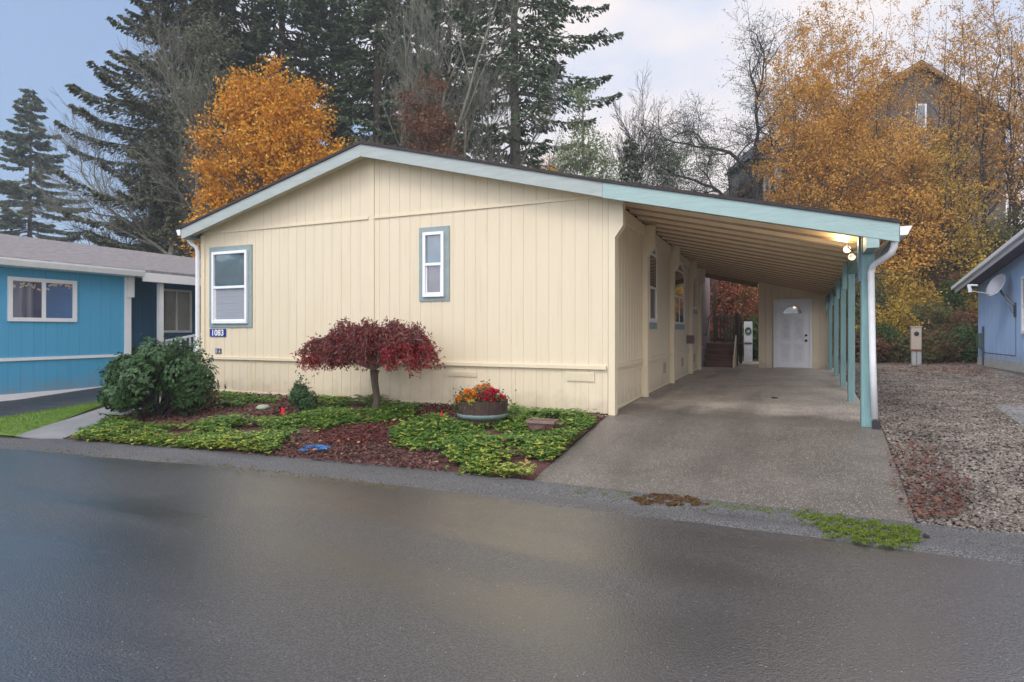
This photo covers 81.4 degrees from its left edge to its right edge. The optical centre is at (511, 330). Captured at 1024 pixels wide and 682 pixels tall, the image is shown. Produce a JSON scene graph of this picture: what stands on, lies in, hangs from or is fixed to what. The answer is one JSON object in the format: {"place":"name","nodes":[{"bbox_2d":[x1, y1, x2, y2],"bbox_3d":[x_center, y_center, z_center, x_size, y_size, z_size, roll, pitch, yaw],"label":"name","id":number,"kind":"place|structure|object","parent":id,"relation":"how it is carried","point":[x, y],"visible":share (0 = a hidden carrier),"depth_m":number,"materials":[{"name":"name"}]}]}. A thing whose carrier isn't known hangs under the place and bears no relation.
{"place":"outdoors","nodes":[
{"label":"outdoors","id":0,"kind":"place"},
{"bbox_2d":[0,387,107,416],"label":"neighbour driveway","id":1,"kind":"structure","parent":0,"point":[33,404],"depth_m":11.00,"materials":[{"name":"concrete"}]},
{"bbox_2d":[0,253,986,464],"bbox_3d":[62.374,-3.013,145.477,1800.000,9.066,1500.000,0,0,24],"label":"ground","id":2,"kind":"structure","parent":0,"point":[755,359],"depth_m":22.89,"materials":[{"name":"soil"}]},
{"bbox_2d":[0,88,91,242],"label":"fir tree","id":3,"kind":"object","parent":2,"relation":"on","point":[10,221],"visible":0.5,"depth_m":61.58,"materials":[{"name":"green plant"}]},
{"bbox_2d":[0,402,102,435],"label":"lawn","id":4,"kind":"structure","parent":2,"relation":"on","point":[8,434],"depth_m":9.34,"materials":[{"name":"green plant"}]},
{"bbox_2d":[15,397,160,438],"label":"walkway","id":5,"kind":"structure","parent":2,"relation":"on","point":[61,429],"depth_m":8.83,"materials":[{"name":"concrete"}]},
{"bbox_2d":[0,234,200,401],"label":"blue house","id":6,"kind":"structure","parent":2,"relation":"on","point":[74,316],"depth_m":12.50,"materials":[{"name":"paint"}]},
{"bbox_2d":[7,276,76,321],"bbox_3d":[-9.273,-0.605,11.786,0.050,0.850,1.210,0,0,24],"label":"window","id":7,"kind":"structure","parent":6,"relation":"in","point":[28,299],"depth_m":11.74,"materials":[{"name":"glass"}]},
{"bbox_2d":[164,289,191,332],"bbox_3d":[-8.787,-0.515,15.581,0.050,1.130,0.880,0,0,24],"label":"window","id":8,"kind":"structure","parent":6,"relation":"in","point":[177,303],"depth_m":15.59,"materials":[{"name":"glass"}]},
{"bbox_2d":[46,202,192,255],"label":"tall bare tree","id":9,"kind":"object","parent":2,"relation":"on","point":[95,243],"visible":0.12,"depth_m":31.91,"materials":[{"name":"grey plant"}]},
{"bbox_2d":[96,58,185,255],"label":"ivy clad tree","id":10,"kind":"object","parent":2,"relation":"on","point":[140,179],"visible":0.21,"depth_m":32.29,"materials":[{"name":"green plant"}]},
{"bbox_2d":[0,2,305,255],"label":"tall bare tree","id":11,"kind":"object","parent":2,"relation":"on","point":[97,185],"visible":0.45,"depth_m":30.65,"materials":[{"name":"grey plant"}]},
{"bbox_2d":[53,0,268,256],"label":"fir tree","id":12,"kind":"object","parent":2,"relation":"on","point":[104,72],"visible":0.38,"depth_m":31.63,"materials":[{"name":"green plant"}]},
{"bbox_2d":[139,6,248,258],"bbox_3d":[-16.493,-7.888,31.190,6.054,18.411,5.005,0,0,24],"label":"ivy clad tree","id":13,"kind":"object","parent":2,"relation":"on","point":[204,44],"visible":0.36,"depth_m":30.69,"materials":[{"name":"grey plant"}]},
{"bbox_2d":[108,11,282,215],"bbox_3d":[-15.137,-6.502,30.155,5.051,15.607,8.264,0,0,13],"label":"tall bare tree","id":14,"kind":"object","parent":2,"relation":"on","point":[178,103],"visible":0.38,"depth_m":27.92,"materials":[{"name":"grey plant"}]},
{"bbox_2d":[157,0,289,240],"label":"fir tree","id":15,"kind":"object","parent":2,"relation":"on","point":[226,7],"visible":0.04,"depth_m":40.04,"materials":[{"name":"green plant"}]},
{"bbox_2d":[169,53,356,257],"bbox_3d":[-9.879,-4.691,24.037,7.884,12.047,5.529,0,0,24],"label":"orange maple","id":16,"kind":"object","parent":2,"relation":"on","point":[268,125],"visible":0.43,"depth_m":23.09,"materials":[{"name":"brown plant"}]},
{"bbox_2d":[210,0,356,199],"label":"fir tree","id":17,"kind":"object","parent":2,"relation":"on","point":[264,36],"visible":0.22,"depth_m":35.68,"materials":[{"name":"green plant"}]},
{"bbox_2d":[66,393,604,480],"bbox_3d":[-3.080,1.351,8.572,8.220,0.290,3.384,0,0,24],"label":"mulch bed","id":18,"kind":"object","parent":2,"relation":"on","point":[541,467],"visible":0.22,"depth_m":7.49,"materials":[{"name":"brown wood"}]},
{"bbox_2d":[96,332,226,417],"bbox_3d":[-5.592,0.724,9.452,2.073,1.424,1.706,0,0,24],"label":"rhododendron","id":19,"kind":"object","parent":18,"relation":"on","point":[175,373],"visible":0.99,"depth_m":9.11,"materials":[{"name":"green plant"}]},
{"bbox_2d":[288,371,318,412],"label":"evergreen shrub","id":20,"kind":"object","parent":18,"relation":"on","point":[301,397],"visible":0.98,"depth_m":9.22,"materials":[{"name":"green plant"}]},
{"bbox_2d":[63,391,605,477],"bbox_3d":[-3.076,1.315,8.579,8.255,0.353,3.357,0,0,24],"label":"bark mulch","id":21,"kind":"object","parent":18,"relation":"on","point":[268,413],"visible":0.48,"depth_m":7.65,"materials":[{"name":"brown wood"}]},
{"bbox_2d":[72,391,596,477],"bbox_3d":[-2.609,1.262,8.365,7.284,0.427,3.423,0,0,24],"label":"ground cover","id":22,"kind":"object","parent":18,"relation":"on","point":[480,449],"visible":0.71,"depth_m":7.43,"materials":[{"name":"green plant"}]},
{"bbox_2d":[73,390,598,475],"bbox_3d":[-2.669,1.258,8.382,7.412,0.408,3.431,0,0,24],"label":"ground cover","id":23,"kind":"object","parent":18,"relation":"on","point":[381,416],"visible":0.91,"depth_m":7.90,"materials":[{"name":"green plant"}]},
{"bbox_2d":[526,418,558,430],"bbox_3d":[0.383,1.196,7.547,0.370,0.137,0.236,0,0,18],"label":"stone block","id":24,"kind":"object","parent":23,"relation":"on","point":[540,424],"visible":0.99,"depth_m":7.47,"materials":[{"name":"brown stone"}]},
{"bbox_2d":[290,315,445,408],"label":"red weeping maple","id":25,"kind":"object","parent":18,"relation":"on","point":[373,348],"visible":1,"depth_m":8.65,"materials":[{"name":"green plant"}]},
{"bbox_2d":[309,402,456,442],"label":"fallen leaves","id":26,"kind":"object","parent":18,"relation":"on","point":[369,432],"visible":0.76,"depth_m":7.89,"materials":[{"name":"brown plant"}]},
{"bbox_2d":[456,396,507,427],"bbox_3d":[-0.406,1.116,8.161,0.710,0.380,0.704,0,0,24],"label":"barrel planter","id":27,"kind":"object","parent":18,"relation":"on","point":[487,412],"visible":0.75,"depth_m":7.86,"materials":[{"name":"brown wood"}]},
{"bbox_2d":[440,388,481,417],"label":"mum flowers","id":28,"kind":"object","parent":27,"relation":"in","point":[472,394],"visible":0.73,"depth_m":8.07,"materials":[{"name":"orange plant"}]},
{"bbox_2d":[465,387,516,413],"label":"mum flowers","id":29,"kind":"object","parent":27,"relation":"in","point":[488,394],"visible":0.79,"depth_m":8.06,"materials":[{"name":"red plant"}]},
{"bbox_2d":[278,0,398,153],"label":"fir tree","id":30,"kind":"object","parent":2,"relation":"on","point":[327,14],"visible":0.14,"depth_m":42.40,"materials":[{"name":"green plant"}]},
{"bbox_2d":[306,0,454,150],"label":"fir tree","id":31,"kind":"object","parent":2,"relation":"on","point":[375,14],"visible":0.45,"depth_m":34.47,"materials":[{"name":"green plant"}]},
{"bbox_2d":[354,0,462,153],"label":"fir tree","id":32,"kind":"object","parent":2,"relation":"on","point":[391,75],"visible":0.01,"depth_m":45.28,"materials":[{"name":"green plant"}]},
{"bbox_2d":[360,0,486,152],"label":"bare alder","id":33,"kind":"object","parent":2,"relation":"on","point":[407,81],"visible":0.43,"depth_m":26.28,"materials":[{"name":"grey plant"}]},
{"bbox_2d":[376,61,479,157],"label":"brown leaf tree","id":34,"kind":"object","parent":2,"relation":"on","point":[438,122],"visible":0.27,"depth_m":25.44,"materials":[{"name":"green plant"}]},
{"bbox_2d":[176,141,709,415],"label":"manufactured house","id":35,"kind":"structure","parent":2,"relation":"on","point":[496,273],"depth_m":9.80,"materials":[{"name":"beige paint"}]},
{"bbox_2d":[209,244,252,326],"bbox_3d":[-5.423,-0.847,11.434,1.130,1.565,0.060,0,0,24],"label":"window","id":36,"kind":"structure","parent":35,"relation":"in","point":[230,267],"depth_m":11.43,"materials":[{"name":"grey glass"}]},
{"bbox_2d":[419,226,449,300],"bbox_3d":[-1.262,-1.078,9.582,0.560,1.194,0.060,0,0,24],"label":"window","id":37,"kind":"structure","parent":35,"relation":"in","point":[434,242],"depth_m":9.58,"materials":[{"name":"white plastic"}]},
{"bbox_2d":[649,248,656,328],"bbox_3d":[2.693,-0.855,11.395,0.032,1.650,0.770,0,0,24],"label":"window","id":38,"kind":"structure","parent":35,"relation":"in","point":[653,257],"depth_m":11.40,"materials":[{"name":"grey glass"}]},
{"bbox_2d":[675,262,684,329],"bbox_3d":[4.082,-0.855,14.515,0.030,1.650,1.600,0,0,24],"label":"window","id":39,"kind":"structure","parent":35,"relation":"in","point":[679,273],"depth_m":14.58,"materials":[{"name":"glass"}]},
{"bbox_2d":[383,0,510,160],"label":"fir tree","id":40,"kind":"object","parent":2,"relation":"on","point":[437,8],"visible":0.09,"depth_m":41.31,"materials":[{"name":"green plant"}]},
{"bbox_2d":[422,46,494,156],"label":"bare alder","id":41,"kind":"object","parent":2,"relation":"on","point":[467,118],"visible":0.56,"depth_m":27.88,"materials":[{"name":"brown plant"}]},
{"bbox_2d":[396,0,543,158],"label":"bare alder","id":42,"kind":"object","parent":2,"relation":"on","point":[459,123],"visible":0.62,"depth_m":26.86,"materials":[{"name":"grey plant"}]},
{"bbox_2d":[406,0,623,169],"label":"fir tree","id":43,"kind":"object","parent":2,"relation":"on","point":[516,141],"visible":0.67,"depth_m":29.31,"materials":[{"name":"green plant"}]},
{"bbox_2d":[459,54,586,170],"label":"bare alder","id":44,"kind":"object","parent":2,"relation":"on","point":[534,136],"visible":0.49,"depth_m":27.65,"materials":[{"name":"grey plant"}]},
{"bbox_2d":[540,74,638,183],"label":"cedar tree","id":45,"kind":"object","parent":2,"relation":"on","point":[583,167],"visible":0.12,"depth_m":26.14,"materials":[{"name":"green plant"}]},
{"bbox_2d":[617,135,648,184],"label":"cedar tree","id":46,"kind":"object","parent":2,"relation":"on","point":[632,148],"visible":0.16,"depth_m":32.81,"materials":[{"name":"green plant"}]},
{"bbox_2d":[596,63,689,186],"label":"bare tree","id":47,"kind":"object","parent":2,"relation":"on","point":[627,134],"visible":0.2,"depth_m":36.22,"materials":[{"name":"grey plant"}]},
{"bbox_2d":[620,109,724,194],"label":"lacy dark tree","id":48,"kind":"object","parent":2,"relation":"on","point":[669,172],"visible":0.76,"depth_m":34.79,"materials":[{"name":"grey plant"}]},
{"bbox_2d":[710,279,747,340],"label":"red bush","id":49,"kind":"object","parent":2,"relation":"on","point":[711,303],"visible":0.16,"depth_m":25.56,"materials":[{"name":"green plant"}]},
{"bbox_2d":[710,279,758,357],"bbox_3d":[9.521,-1.103,25.019,2.809,4.484,2.902,0,0,-6],"label":"red bush","id":50,"kind":"object","parent":2,"relation":"on","point":[733,290],"visible":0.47,"depth_m":24.70,"materials":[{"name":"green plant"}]},
{"bbox_2d":[719,308,758,356],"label":"red bush","id":51,"kind":"object","parent":2,"relation":"on","point":[755,342],"visible":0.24,"depth_m":24.11,"materials":[{"name":"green plant"}]},
{"bbox_2d":[631,0,847,200],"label":"lacy dark tree","id":52,"kind":"object","parent":2,"relation":"on","point":[755,186],"visible":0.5,"depth_m":36.61,"materials":[{"name":"grey plant"}]},
{"bbox_2d":[724,134,782,191],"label":"hillside house","id":53,"kind":"structure","parent":2,"relation":"on","point":[741,171],"depth_m":42.08,"materials":[{"name":"grey"}]},
{"bbox_2d":[742,17,851,206],"bbox_3d":[14.769,-9.726,30.852,5.259,13.645,4.513,0,0,24],"label":"birch tree","id":54,"kind":"object","parent":2,"relation":"on","point":[769,171],"visible":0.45,"depth_m":30.91,"materials":[{"name":"brown plant"}]},
{"bbox_2d":[710,117,891,292],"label":"hillside house","id":55,"kind":"structure","parent":2,"relation":"on","point":[726,192],"depth_m":38.00,"materials":[{"name":"brown"}]},
{"bbox_2d":[756,49,864,211],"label":"birch tree","id":56,"kind":"object","parent":2,"relation":"on","point":[814,167],"visible":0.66,"depth_m":27.62,"materials":[{"name":"brown plant"}]},
{"bbox_2d":[777,0,862,208],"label":"birch tree","id":57,"kind":"object","parent":2,"relation":"on","point":[828,34],"visible":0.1,"depth_m":32.67,"materials":[{"name":"brown plant"}]},
{"bbox_2d":[800,13,905,244],"bbox_3d":[16.390,-8.574,29.144,4.968,13.066,4.535,0,0,-16],"label":"birch tree","id":58,"kind":"object","parent":2,"relation":"on","point":[846,131],"visible":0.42,"depth_m":28.74,"materials":[{"name":"brown plant"}]},
{"bbox_2d":[824,0,902,212],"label":"birch tree","id":59,"kind":"object","parent":2,"relation":"on","point":[881,40],"visible":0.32,"depth_m":34.75,"materials":[{"name":"brown plant"}]},
{"bbox_2d":[833,272,894,332],"bbox_3d":[14.852,-1.003,25.005,2.107,3.048,2.105,0,0,-8],"label":"bank shrub","id":60,"kind":"object","parent":2,"relation":"on","point":[878,296],"visible":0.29,"depth_m":24.62,"materials":[{"name":"green plant"}]},
{"bbox_2d":[835,45,935,214],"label":"birch tree","id":61,"kind":"object","parent":2,"relation":"on","point":[883,131],"visible":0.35,"depth_m":29.75,"materials":[{"name":"brown plant"}]},
{"bbox_2d":[855,261,920,312],"bbox_3d":[16.430,-1.746,26.001,2.606,2.920,2.569,0,0,41],"label":"bank shrub","id":62,"kind":"object","parent":2,"relation":"on","point":[892,282],"visible":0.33,"depth_m":25.71,"materials":[{"name":"yellow plant"}]},
{"bbox_2d":[855,296,931,341],"bbox_3d":[14.733,-0.154,23.634,3.132,2.443,2.579,0,0,24],"label":"bank shrub","id":63,"kind":"object","parent":2,"relation":"on","point":[896,316],"visible":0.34,"depth_m":23.08,"materials":[{"name":"yellow plant"}]},
{"bbox_2d":[842,114,966,299],"bbox_3d":[17.440,-5.428,27.117,5.237,8.867,4.237,0,0,24],"label":"birch tree","id":64,"kind":"object","parent":2,"relation":"on","point":[884,210],"visible":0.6,"depth_m":26.57,"materials":[{"name":"brown plant"}]},
{"bbox_2d":[870,0,939,216],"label":"birch tree","id":65,"kind":"object","parent":2,"relation":"on","point":[913,80],"visible":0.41,"depth_m":35.70,"materials":[{"name":"brown plant"}]},
{"bbox_2d":[909,326,921,364],"bbox_3d":[13.975,0.560,20.595,0.340,1.440,0.250,0,0,24],"label":"utility pedestal","id":66,"kind":"object","parent":2,"relation":"on","point":[916,343],"visible":0.97,"depth_m":20.51,"materials":[{"name":"metal"}]},
{"bbox_2d":[885,277,950,324],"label":"bank shrub","id":67,"kind":"object","parent":2,"relation":"on","point":[919,299],"visible":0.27,"depth_m":24.78,"materials":[{"name":"yellow plant"}]},
{"bbox_2d":[894,240,954,296],"bbox_3d":[18.476,-2.721,26.966,2.864,2.969,2.187,0,0,24],"label":"bank shrub","id":68,"kind":"object","parent":2,"relation":"on","point":[929,272],"visible":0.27,"depth_m":26.49,"materials":[{"name":"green plant"}]},
{"bbox_2d":[832,357,1023,534],"bbox_3d":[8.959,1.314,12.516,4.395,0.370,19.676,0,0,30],"label":"gravel","id":69,"kind":"structure","parent":2,"relation":"on","point":[927,387],"depth_m":6.93,"materials":[{"name":"grey gravel"}]},
{"bbox_2d":[832,327,900,361],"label":"bank shrub","id":70,"kind":"object","parent":69,"relation":"on","point":[881,344],"visible":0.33,"depth_m":22.10,"materials":[{"name":"green plant"}]},
{"bbox_2d":[855,320,906,355],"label":"bank shrub","id":71,"kind":"object","parent":69,"relation":"on","point":[889,333],"visible":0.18,"depth_m":22.55,"materials":[{"name":"green plant"}]},
{"bbox_2d":[878,329,945,363],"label":"bank shrub","id":72,"kind":"object","parent":69,"relation":"on","point":[902,353],"visible":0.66,"depth_m":21.84,"materials":[{"name":"green plant"}]},
{"bbox_2d":[887,438,971,517],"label":"fallen leaves","id":73,"kind":"object","parent":69,"relation":"on","point":[936,497],"visible":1,"depth_m":5.17,"materials":[{"name":"dry red-brown leaves"}]},
{"bbox_2d":[894,324,975,361],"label":"bank shrub","id":74,"kind":"object","parent":69,"relation":"on","point":[945,346],"visible":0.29,"depth_m":21.72,"materials":[{"name":"green plant"}]},
{"bbox_2d":[877,360,996,375],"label":"fallen leaves","id":75,"kind":"object","parent":69,"relation":"on","point":[931,370],"visible":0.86,"depth_m":17.88,"materials":[{"name":"brown plant"}]},
{"bbox_2d":[887,295,970,334],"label":"bank shrub","id":76,"kind":"object","parent":2,"relation":"on","point":[936,313],"visible":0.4,"depth_m":23.70,"materials":[{"name":"green plant"}]},
{"bbox_2d":[872,111,987,276],"bbox_3d":[19.232,-6.100,27.788,4.035,8.341,4.841,0,0,-30],"label":"birch tree","id":77,"kind":"object","parent":2,"relation":"on","point":[931,165],"visible":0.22,"depth_m":27.14,"materials":[{"name":"brown plant"}]},
{"bbox_2d":[846,59,1019,240],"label":"hillside house","id":78,"kind":"structure","parent":2,"relation":"on","point":[927,108],"depth_m":40.00,"materials":[{"name":"brown"}]},
{"bbox_2d":[891,1,989,226],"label":"birch tree","id":79,"kind":"object","parent":2,"relation":"on","point":[945,49],"visible":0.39,"depth_m":32.81,"materials":[{"name":"orange plant"}]},
{"bbox_2d":[925,327,977,362],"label":"bank shrub","id":80,"kind":"object","parent":2,"relation":"on","point":[971,354],"visible":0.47,"depth_m":21.73,"materials":[{"name":"green plant"}]},
{"bbox_2d":[930,275,977,315],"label":"bank shrub","id":81,"kind":"object","parent":2,"relation":"on","point":[952,297],"visible":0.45,"depth_m":25.51,"materials":[{"name":"green plant"}]},
{"bbox_2d":[895,122,1017,276],"bbox_3d":[19.731,-5.449,26.907,4.598,7.979,4.227,0,0,0],"label":"birch tree","id":82,"kind":"object","parent":2,"relation":"on","point":[966,256],"visible":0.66,"depth_m":26.38,"materials":[{"name":"orange plant"}]},
{"bbox_2d":[940,305,977,331],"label":"bank shrub","id":83,"kind":"object","parent":2,"relation":"on","point":[974,316],"visible":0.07,"depth_m":23.45,"materials":[{"name":"brown plant"}]},
{"bbox_2d":[913,26,1022,233],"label":"birch tree","id":84,"kind":"object","parent":2,"relation":"on","point":[961,170],"visible":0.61,"depth_m":30.66,"materials":[{"name":"orange plant"}]},
{"bbox_2d":[955,253,986,315],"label":"bank shrub","id":85,"kind":"object","parent":2,"relation":"on","point":[971,303],"visible":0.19,"depth_m":24.98,"materials":[{"name":"green plant"}]},
{"bbox_2d":[922,0,1021,239],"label":"birch tree","id":86,"kind":"object","parent":2,"relation":"on","point":[964,49],"visible":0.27,"depth_m":34.71,"materials":[{"name":"orange plant"}]},
{"bbox_2d":[940,0,1023,242],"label":"birch tree","id":87,"kind":"object","parent":2,"relation":"on","point":[982,164],"visible":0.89,"depth_m":29.86,"materials":[{"name":"orange plant"}]},
{"bbox_2d":[951,228,1023,372],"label":"pale blue house","id":88,"kind":"structure","parent":2,"relation":"on","point":[1000,339],"depth_m":18.21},
{"bbox_2d":[967,274,1016,316],"bbox_3d":[14.461,-1.055,17.902,0.496,1.309,1.179,0,0,-37],"label":"satellite dish","id":89,"kind":"object","parent":88,"relation":"attached to","point":[995,284],"visible":1,"depth_m":17.84,"materials":[{"name":"metal"}]},
{"bbox_2d":[965,217,1015,269],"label":"bank shrub","id":90,"kind":"object","parent":2,"relation":"on","point":[1005,237],"visible":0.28,"depth_m":27.81,"materials":[{"name":"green plant"}]},
{"bbox_2d":[971,0,1023,223],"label":"birch tree","id":91,"kind":"object","parent":2,"relation":"on","point":[1021,82],"visible":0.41,"depth_m":32.10,"materials":[{"name":"orange plant"}]},
{"bbox_2d":[983,42,1023,231],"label":"birch tree","id":92,"kind":"object","parent":2,"relation":"on","point":[1016,201],"visible":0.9,"depth_m":29.16,"materials":[{"name":"orange plant"}]},
{"bbox_2d":[993,203,1023,242],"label":"bank shrub","id":93,"kind":"object","parent":2,"relation":"on","point":[1011,217],"visible":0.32,"depth_m":28.88,"materials":[{"name":"green plant"}]},
{"bbox_2d":[0,449,1023,681],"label":"street","id":94,"kind":"structure","parent":0,"point":[122,570],"depth_m":3.40,"materials":[{"name":"grey asphalt"}]},
{"bbox_2d":[0,438,1023,564],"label":"gutter strip","id":95,"kind":"object","parent":94,"relation":"on","point":[1002,547],"visible":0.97,"depth_m":5.40,"materials":[{"name":"concrete"}]},
{"bbox_2d":[43,447,401,489],"bbox_3d":[-3.525,1.473,6.562,5.391,0.030,0.474,0,0,21],"label":"gutter moss","id":96,"kind":"object","parent":95,"relation":"on","point":[69,451],"visible":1,"depth_m":6.28,"materials":[{"name":"green plant"}]},
{"bbox_2d":[630,492,709,505],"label":"dry needles","id":97,"kind":"object","parent":95,"relation":"on","point":[685,498],"visible":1,"depth_m":5.17,"materials":[{"name":"brown plant"}]},
{"bbox_2d":[793,508,921,547],"bbox_3d":[2.580,1.472,4.456,0.864,0.033,0.777,0,0,24],"label":"moss patch","id":98,"kind":"object","parent":95,"relation":"on","point":[895,532],"visible":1,"depth_m":4.39,"materials":[{"name":"green plant"}]},
{"bbox_2d":[0,0,1023,245],"label":"sky","id":99,"kind":"structure","parent":0,"point":[46,45],"materials":[{"name":"white"}]},
{"bbox_2d":[534,361,914,522],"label":"driveway","id":100,"kind":"structure","parent":0,"point":[805,440],"depth_m":6.64,"materials":[{"name":"concrete"}]},
{"bbox_2d":[704,281,741,367],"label":"deck stairs","id":101,"kind":"structure","parent":100,"relation":"on","point":[719,354],"depth_m":19.83,"materials":[{"name":"red wood"}]},
{"bbox_2d":[744,321,751,361],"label":"garden gate panel","id":102,"kind":"structure","parent":100,"relation":"on","point":[748,341],"depth_m":22.50,"materials":[{"name":"metal"}]},
{"bbox_2d":[602,179,911,428],"bbox_3d":[5.616,-0.370,13.104,3.979,3.420,12.630,0,0,24],"label":"carport","id":103,"kind":"object","parent":100,"relation":"on","point":[745,241],"visible":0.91,"depth_m":8.99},
{"bbox_2d":[758,282,827,368],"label":"storage shed","id":104,"kind":"structure","parent":100,"relation":"on","point":[793,328],"depth_m":18.29,"materials":[{"name":"beige paint"}]},
{"bbox_2d":[776,301,808,367],"bbox_3d":[8.607,0.115,18.263,0.920,2.030,0.100,0,0,24],"label":"door","id":105,"kind":"structure","parent":104,"relation":"in","point":[792,318],"depth_m":18.28,"materials":[{"name":"white plastic"}]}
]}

